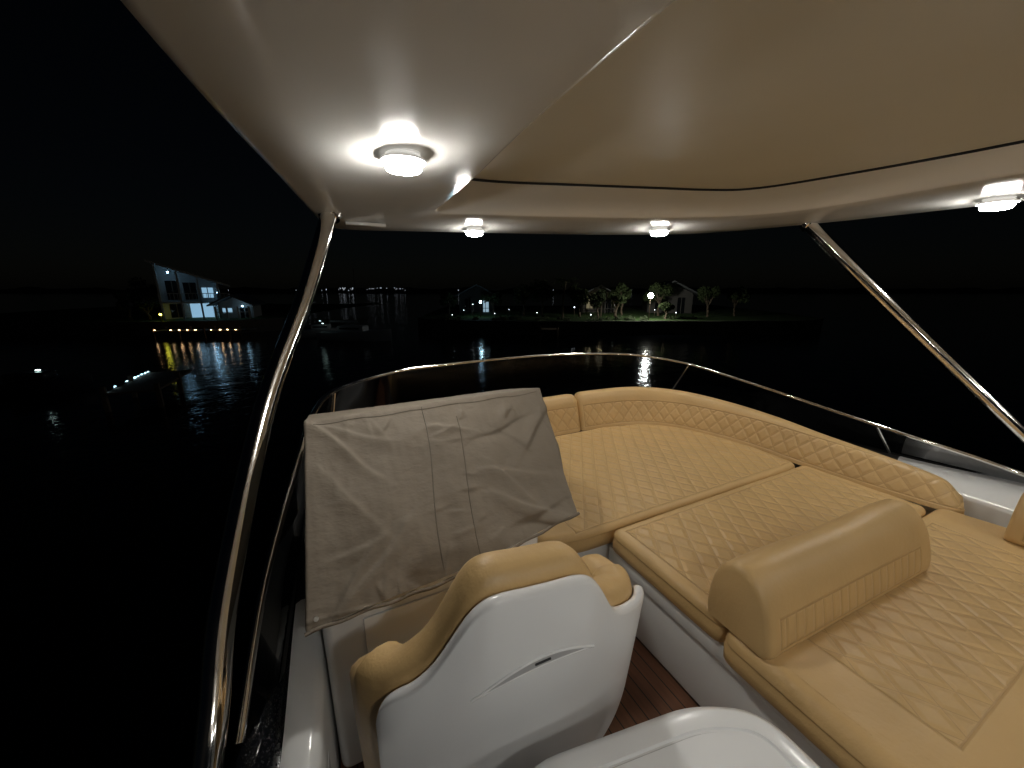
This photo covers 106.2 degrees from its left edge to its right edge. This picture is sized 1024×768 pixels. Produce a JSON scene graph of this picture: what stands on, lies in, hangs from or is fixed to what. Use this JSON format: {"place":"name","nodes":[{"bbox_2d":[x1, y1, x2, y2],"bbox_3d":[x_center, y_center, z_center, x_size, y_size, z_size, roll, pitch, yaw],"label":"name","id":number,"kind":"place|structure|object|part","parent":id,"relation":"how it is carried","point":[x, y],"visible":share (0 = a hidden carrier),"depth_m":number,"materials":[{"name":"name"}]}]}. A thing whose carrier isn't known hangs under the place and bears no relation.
{"place":"outdoors","nodes":[
{"label":"outdoors","id":0,"kind":"place"},
{"bbox_2d":[0,303,379,321],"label":"lawn","id":1,"kind":"structure","parent":0,"point":[116,314],"depth_m":52.28,"materials":[{"name":"green plant"}]},
{"bbox_2d":[133,300,159,319],"bbox_3d":[-42.351,-8.549,44.816,1.896,2.548,2.223,3,14,11],"label":"shore tree","id":2,"kind":"object","parent":1,"relation":"on","point":[146,307],"visible":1,"depth_m":44.62,"materials":[{"name":"green plant"}]},
{"bbox_2d":[154,265,220,318],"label":"walls","id":3,"kind":"structure","parent":1,"relation":"on","point":[162,275],"depth_m":46.09,"materials":[{"name":"paint"}]},
{"bbox_2d":[144,259,229,286],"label":"roof","id":4,"kind":"structure","parent":3,"relation":"on","point":[184,272],"depth_m":44.55,"materials":[{"name":"paint"}]},
{"bbox_2d":[164,281,214,317],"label":"windows","id":5,"kind":"structure","parent":3,"relation":"attached to","point":[196,310],"depth_m":46.66,"materials":[{"name":"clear glass"}]},
{"bbox_2d":[171,281,208,316],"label":"window frames","id":6,"kind":"structure","parent":3,"relation":"attached to","point":[190,292],"depth_m":46.40,"materials":[{"name":"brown wood"}]},
{"bbox_2d":[152,264,227,320],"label":"balcony and posts","id":7,"kind":"structure","parent":1,"relation":"on","point":[174,301],"depth_m":44.96,"materials":[{"name":"paint"}]},
{"bbox_2d":[206,294,266,319],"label":"house","id":8,"kind":"structure","parent":1,"relation":"on","point":[238,306],"depth_m":47.53,"materials":[{"name":"paint"}]},
{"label":"window frames","id":9,"kind":"part","parent":8,"relation":"part of","materials":[{"name":"paint"}]},
{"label":"windows","id":10,"kind":"part","parent":8,"relation":"part of","materials":[{"name":"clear glass"}]},
{"bbox_2d":[189,212,341,767],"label":"hardtop support post","id":11,"kind":"object","parent":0,"point":[211,722],"visible":0.95,"depth_m":1.26,"materials":[{"name":"silver metal"}]},
{"bbox_2d":[0,289,1023,767],"bbox_3d":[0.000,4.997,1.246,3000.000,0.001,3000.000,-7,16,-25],"label":"water","id":12,"kind":"structure","parent":0,"point":[112,529],"depth_m":13.57,"materials":[{"name":"black liquid"}]},
{"bbox_2d":[0,370,94,395],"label":"moored motorboat","id":13,"kind":"object","parent":12,"relation":"on","point":[30,382],"visible":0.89,"depth_m":19.24,"materials":[{"name":"grey"}]},
{"bbox_2d":[4,375,38,379],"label":"cabin windows","id":14,"kind":"structure","parent":13,"relation":"in","point":[36,376],"depth_m":18.97,"materials":[{"name":"black glass"}]},
{"bbox_2d":[0,318,283,335],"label":"seawall","id":15,"kind":"object","parent":12,"relation":"in","point":[63,328],"visible":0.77,"depth_m":43.07,"materials":[{"name":"concrete"}]},
{"bbox_2d":[98,370,192,412],"bbox_3d":[-17.363,0.475,18.761,1.960,1.900,4.600,-6,15,-23],"label":"wooden dock","id":16,"kind":"object","parent":12,"relation":"in","point":[156,382],"visible":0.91,"depth_m":17.76,"materials":[{"name":"brown wood"}]},
{"bbox_2d":[151,326,257,338],"bbox_3d":[-32.770,-5.172,41.412,9.500,1.900,1.982,-1,14,-5],"label":"wooden dock","id":17,"kind":"object","parent":12,"relation":"in","point":[191,330],"visible":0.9,"depth_m":40.66,"materials":[{"name":"brown wood"}]},
{"bbox_2d":[301,324,336,337],"bbox_3d":[-20.462,-5.920,41.664,5.000,2.030,2.193,-4,14,-15],"label":"moored motorboat","id":18,"kind":"object","parent":12,"relation":"on","point":[308,333],"visible":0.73,"depth_m":41.07,"materials":[{"name":"paint"}]},
{"bbox_2d":[315,270,390,340],"bbox_3d":[-15.827,-7.690,38.076,7.500,7.200,2.692,2,14,8],"label":"moored sailboat","id":19,"kind":"object","parent":12,"relation":"on","point":[358,332],"visible":0.92,"depth_m":38.22,"materials":[{"name":"paint"}]},
{"bbox_2d":[339,328,358,329],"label":"cabin windows","id":20,"kind":"structure","parent":19,"relation":"in","point":[339,328],"depth_m":38.19,"materials":[{"name":"black glass"}]},
{"bbox_2d":[0,287,1023,292],"bbox_3d":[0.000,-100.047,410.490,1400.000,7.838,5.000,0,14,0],"label":"distant treeline","id":21,"kind":"object","parent":12,"relation":"on","point":[510,290],"visible":0.42,"depth_m":411.04,"materials":[{"name":"black"}]},
{"bbox_2d":[540,325,559,336],"bbox_3d":[4.231,-5.547,42.915,1.960,1.900,3.000,2,14,10],"label":"wooden dock","id":22,"kind":"object","parent":12,"relation":"in","point":[550,328],"visible":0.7,"depth_m":42.38,"materials":[{"name":"brown wood"}]},
{"bbox_2d":[418,317,823,334],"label":"seawall","id":23,"kind":"object","parent":12,"relation":"in","point":[632,327],"visible":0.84,"depth_m":43.94,"materials":[{"name":"stone"}]},
{"bbox_2d":[230,425,1023,767],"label":"flybridge coaming","id":24,"kind":"object","parent":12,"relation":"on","point":[294,727],"visible":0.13,"depth_m":1.21,"materials":[{"name":"white gelcoat fiberglass"}]},
{"bbox_2d":[328,751,330,767],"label":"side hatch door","id":25,"kind":"structure","parent":24,"relation":"in","point":[329,763],"depth_m":1.12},
{"bbox_2d":[121,0,1023,234],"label":"hardtop","id":26,"kind":"object","parent":24,"relation":"on","point":[610,117],"visible":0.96,"depth_m":1.12,"materials":[{"name":"white plastic"}]},
{"bbox_2d":[379,148,426,175],"bbox_3d":[-0.363,-0.740,1.286,0.154,0.060,0.154,-7,16,-25],"label":"ceiling lamp","id":27,"kind":"object","parent":26,"relation":"attached to","point":[404,161],"visible":1,"depth_m":1.24,"materials":[{"name":"white plastic"}]},
{"bbox_2d":[464,227,483,236],"bbox_3d":[-0.284,-1.147,2.901,0.154,0.060,0.154,-7,16,-25],"label":"ceiling lamp","id":28,"kind":"object","parent":26,"relation":"attached to","point":[474,231],"visible":0.99,"depth_m":2.86,"materials":[{"name":"white plastic"}]},
{"bbox_2d":[649,227,669,235],"bbox_3d":[1.147,-1.187,2.997,0.154,0.060,0.154,-7,16,-25],"label":"ceiling lamp","id":29,"kind":"object","parent":26,"relation":"attached to","point":[659,231],"visible":1,"depth_m":2.95,"materials":[{"name":"white plastic"}]},
{"bbox_2d":[975,196,1021,210],"bbox_3d":[2.523,-0.937,1.999,0.154,0.060,0.154,-7,16,-25],"label":"ceiling lamp","id":30,"kind":"object","parent":26,"relation":"attached to","point":[998,203],"visible":0.99,"depth_m":1.97,"materials":[{"name":"white plastic"}]},
{"bbox_2d":[233,352,1023,744],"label":"windscreen","id":31,"kind":"object","parent":24,"relation":"on","point":[557,374],"visible":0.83,"depth_m":2.80,"materials":[{"name":"glass"}]},
{"bbox_2d":[0,0,1023,289],"label":"sky","id":32,"kind":"structure","parent":0,"point":[112,160],"materials":[{"name":"black"}]},
{"bbox_2d":[339,637,700,767],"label":"teak deck","id":33,"kind":"structure","parent":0,"point":[653,688],"depth_m":1.61,"materials":[{"name":"brown wood"}]},
{"bbox_2d":[322,533,537,766],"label":"helm console","id":34,"kind":"object","parent":33,"relation":"on","point":[349,643],"visible":0.19,"depth_m":1.28,"materials":[{"name":"white plastic"}]},
{"bbox_3d":[-0.298,0.984,1.384,0.400,0.520,0.010,-7,16,-25],"label":"access door","id":35,"kind":"part","parent":34,"relation":"part of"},
{"bbox_2d":[304,388,579,636],"bbox_3d":[-0.310,0.359,1.611,1.019,0.579,0.844,-7,16,-25],"label":"console cover","id":36,"kind":"object","parent":34,"relation":"on","point":[400,498],"visible":0.99,"depth_m":1.37,"materials":[{"name":"beige fabric"}]},
{"bbox_2d":[349,541,643,767],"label":"helm seat","id":37,"kind":"object","parent":33,"relation":"on","point":[517,657],"visible":1,"depth_m":0.78,"materials":[{"name":"leather"}]},
{"bbox_2d":[534,706,819,767],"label":"moulded cabinet","id":38,"kind":"object","parent":33,"relation":"on","point":[709,737],"visible":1,"depth_m":0.78,"materials":[{"name":"white plastic"}]},
{"bbox_2d":[538,387,1023,767],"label":"sunpad lounge","id":39,"kind":"object","parent":33,"relation":"on","point":[679,498],"visible":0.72,"depth_m":1.67,"materials":[{"name":"leather"}]},
{"bbox_2d":[708,499,930,659],"bbox_3d":[1.232,0.678,1.486,1.040,0.257,0.240,-6,15,-23],"label":"bolster cushion","id":40,"kind":"object","parent":39,"relation":"on","point":[770,601],"visible":1,"depth_m":1.35,"materials":[{"name":"leather"}]},
{"bbox_2d":[1003,492,1023,546],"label":"bolster cushion","id":41,"kind":"object","parent":39,"relation":"on","point":[1014,532],"visible":1,"depth_m":1.77,"materials":[{"name":"leather"}]},
{"bbox_2d":[420,304,818,320],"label":"lawn","id":42,"kind":"structure","parent":0,"point":[699,312],"depth_m":52.89,"materials":[{"name":"green plant"}]},
{"bbox_2d":[459,297,482,313],"bbox_3d":[-5.054,-11.254,55.472,5.000,2.500,0.280,-1,14,-6],"label":"porch","id":43,"kind":"object","parent":42,"relation":"on","point":[468,308],"visible":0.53,"depth_m":55.27,"materials":[{"name":"grey"}]},
{"bbox_2d":[459,295,492,312],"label":"walls","id":44,"kind":"structure","parent":42,"relation":"on","point":[476,299],"depth_m":56.75,"materials":[{"name":"grey"}]},
{"bbox_2d":[455,284,493,295],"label":"roof","id":45,"kind":"structure","parent":44,"relation":"on","point":[477,286],"depth_m":54.51,"materials":[{"name":"grey metal"}]},
{"bbox_2d":[460,286,491,294],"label":"gable","id":46,"kind":"structure","parent":45,"relation":"attached to","point":[476,290],"depth_m":56.39,"materials":[{"name":"grey"}]},
{"bbox_2d":[464,298,485,311],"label":"window frames","id":47,"kind":"structure","parent":44,"relation":"attached to","point":[468,305],"depth_m":56.79,"materials":[{"name":"grey"}]},
{"bbox_2d":[465,299,488,311],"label":"windows","id":48,"kind":"structure","parent":44,"relation":"attached to","point":[487,305],"depth_m":56.88,"materials":[{"name":"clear glass"}]},
{"bbox_2d":[480,292,501,314],"bbox_3d":[-2.725,-10.988,52.855,3.190,3.356,2.215,-4,15,-17],"label":"shore tree","id":49,"kind":"object","parent":42,"relation":"on","point":[495,298],"visible":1,"depth_m":52.57,"materials":[{"name":"green plant"}]},
{"bbox_2d":[529,279,555,315],"bbox_3d":[3.970,-11.314,50.762,3.362,4.977,4.400,3,14,13],"label":"shore tree","id":50,"kind":"object","parent":42,"relation":"on","point":[544,289],"visible":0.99,"depth_m":49.79,"materials":[{"name":"green plant"}]},
{"bbox_2d":[434,314,696,320],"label":"waterside shrubs","id":51,"kind":"object","parent":42,"relation":"on","point":[516,317],"visible":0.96,"depth_m":45.45,"materials":[{"name":"green plant"}]},
{"bbox_2d":[588,289,605,317],"bbox_3d":[10.469,-9.808,47.389,1.640,3.712,3.060,-4,15,-17],"label":"shore tree","id":52,"kind":"object","parent":42,"relation":"on","point":[598,298],"visible":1,"depth_m":46.73,"materials":[{"name":"green plant"}]},
{"bbox_2d":[580,296,615,312],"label":"walls","id":53,"kind":"structure","parent":42,"relation":"on","point":[599,310],"depth_m":56.05,"materials":[{"name":"grey"}]},
{"bbox_2d":[586,299,610,312],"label":"windows","id":54,"kind":"structure","parent":53,"relation":"attached to","point":[588,305],"depth_m":55.78,"materials":[{"name":"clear glass"}]},
{"bbox_2d":[588,285,613,291],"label":"roof","id":55,"kind":"structure","parent":53,"relation":"on","point":[597,286],"depth_m":53.85,"materials":[{"name":"grey metal"}]},
{"bbox_2d":[586,287,609,295],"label":"gable","id":56,"kind":"structure","parent":55,"relation":"attached to","point":[596,290],"depth_m":55.44,"materials":[{"name":"grey"}]},
{"bbox_2d":[581,300,616,312],"bbox_3d":[12.382,-10.966,54.523,5.000,2.400,0.280,2,14,8],"label":"porch","id":57,"kind":"object","parent":42,"relation":"on","point":[604,308],"visible":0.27,"depth_m":54.53,"materials":[{"name":"brown"}]},
{"bbox_2d":[608,292,626,316],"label":"shore tree","id":58,"kind":"object","parent":42,"relation":"on","point":[618,301],"visible":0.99,"depth_m":48.22,"materials":[{"name":"green plant"}]},
{"bbox_2d":[611,282,631,314],"bbox_3d":[14.457,-11.153,51.026,2.646,4.540,3.629,10,17,36],"label":"shore tree","id":59,"kind":"object","parent":42,"relation":"on","point":[620,289],"visible":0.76,"depth_m":50.44,"materials":[{"name":"green plant"}]},
{"bbox_2d":[648,293,652,319],"bbox_3d":[16.100,-9.018,44.954,0.571,3.250,0.600,0,14,0],"label":"shore lamp post","id":60,"kind":"object","parent":42,"relation":"on","point":[650,295],"visible":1,"depth_m":44.63,"materials":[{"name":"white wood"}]},
{"bbox_2d":[642,282,672,315],"bbox_3d":[19.490,-11.234,50.964,4.070,4.724,2.762,-7,16,-26],"label":"shore tree","id":61,"kind":"object","parent":42,"relation":"on","point":[658,288],"visible":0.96,"depth_m":50.58,"materials":[{"name":"green plant"}]},
{"bbox_2d":[658,301,674,318],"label":"shore tree","id":62,"kind":"object","parent":42,"relation":"on","point":[666,307],"visible":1,"depth_m":45.44,"materials":[{"name":"green plant"}]},
{"bbox_2d":[642,293,692,312],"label":"walls","id":63,"kind":"structure","parent":42,"relation":"on","point":[672,299],"depth_m":54.73,"materials":[{"name":"grey"}]},
{"bbox_2d":[639,280,697,294],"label":"roof","id":64,"kind":"structure","parent":63,"relation":"on","point":[677,284],"depth_m":53.70,"materials":[{"name":"grey metal"}]},
{"bbox_2d":[655,298,684,312],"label":"windows","id":65,"kind":"structure","parent":63,"relation":"attached to","point":[680,304],"depth_m":54.65,"materials":[{"name":"black glass"}]},
{"bbox_2d":[654,297,685,312],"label":"window frames","id":66,"kind":"structure","parent":63,"relation":"attached to","point":[676,306],"depth_m":54.64,"materials":[{"name":"grey"}]},
{"bbox_2d":[652,283,692,293],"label":"gable","id":67,"kind":"structure","parent":63,"relation":"on","point":[677,289],"depth_m":54.21,"materials":[{"name":"grey"}]},
{"bbox_2d":[696,286,720,316],"bbox_3d":[24.833,-10.383,48.831,2.862,4.116,3.063,-11,18,-37],"label":"shore tree","id":68,"kind":"object","parent":42,"relation":"on","point":[704,293],"visible":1,"depth_m":48.26,"materials":[{"name":"green plant"}]},
{"bbox_2d":[725,285,750,315],"bbox_3d":[29.066,-10.651,49.865,2.603,4.140,3.179,0,14,-1],"label":"shore tree","id":69,"kind":"object","parent":42,"relation":"on","point":[736,294],"visible":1,"depth_m":48.92,"materials":[{"name":"green plant"}]},
{"bbox_2d":[799,223,1023,444],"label":"hardtop support post","id":70,"kind":"object","parent":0,"point":[995,406],"visible":0.9,"depth_m":2.43,"materials":[{"name":"silver metal"}]}
]}

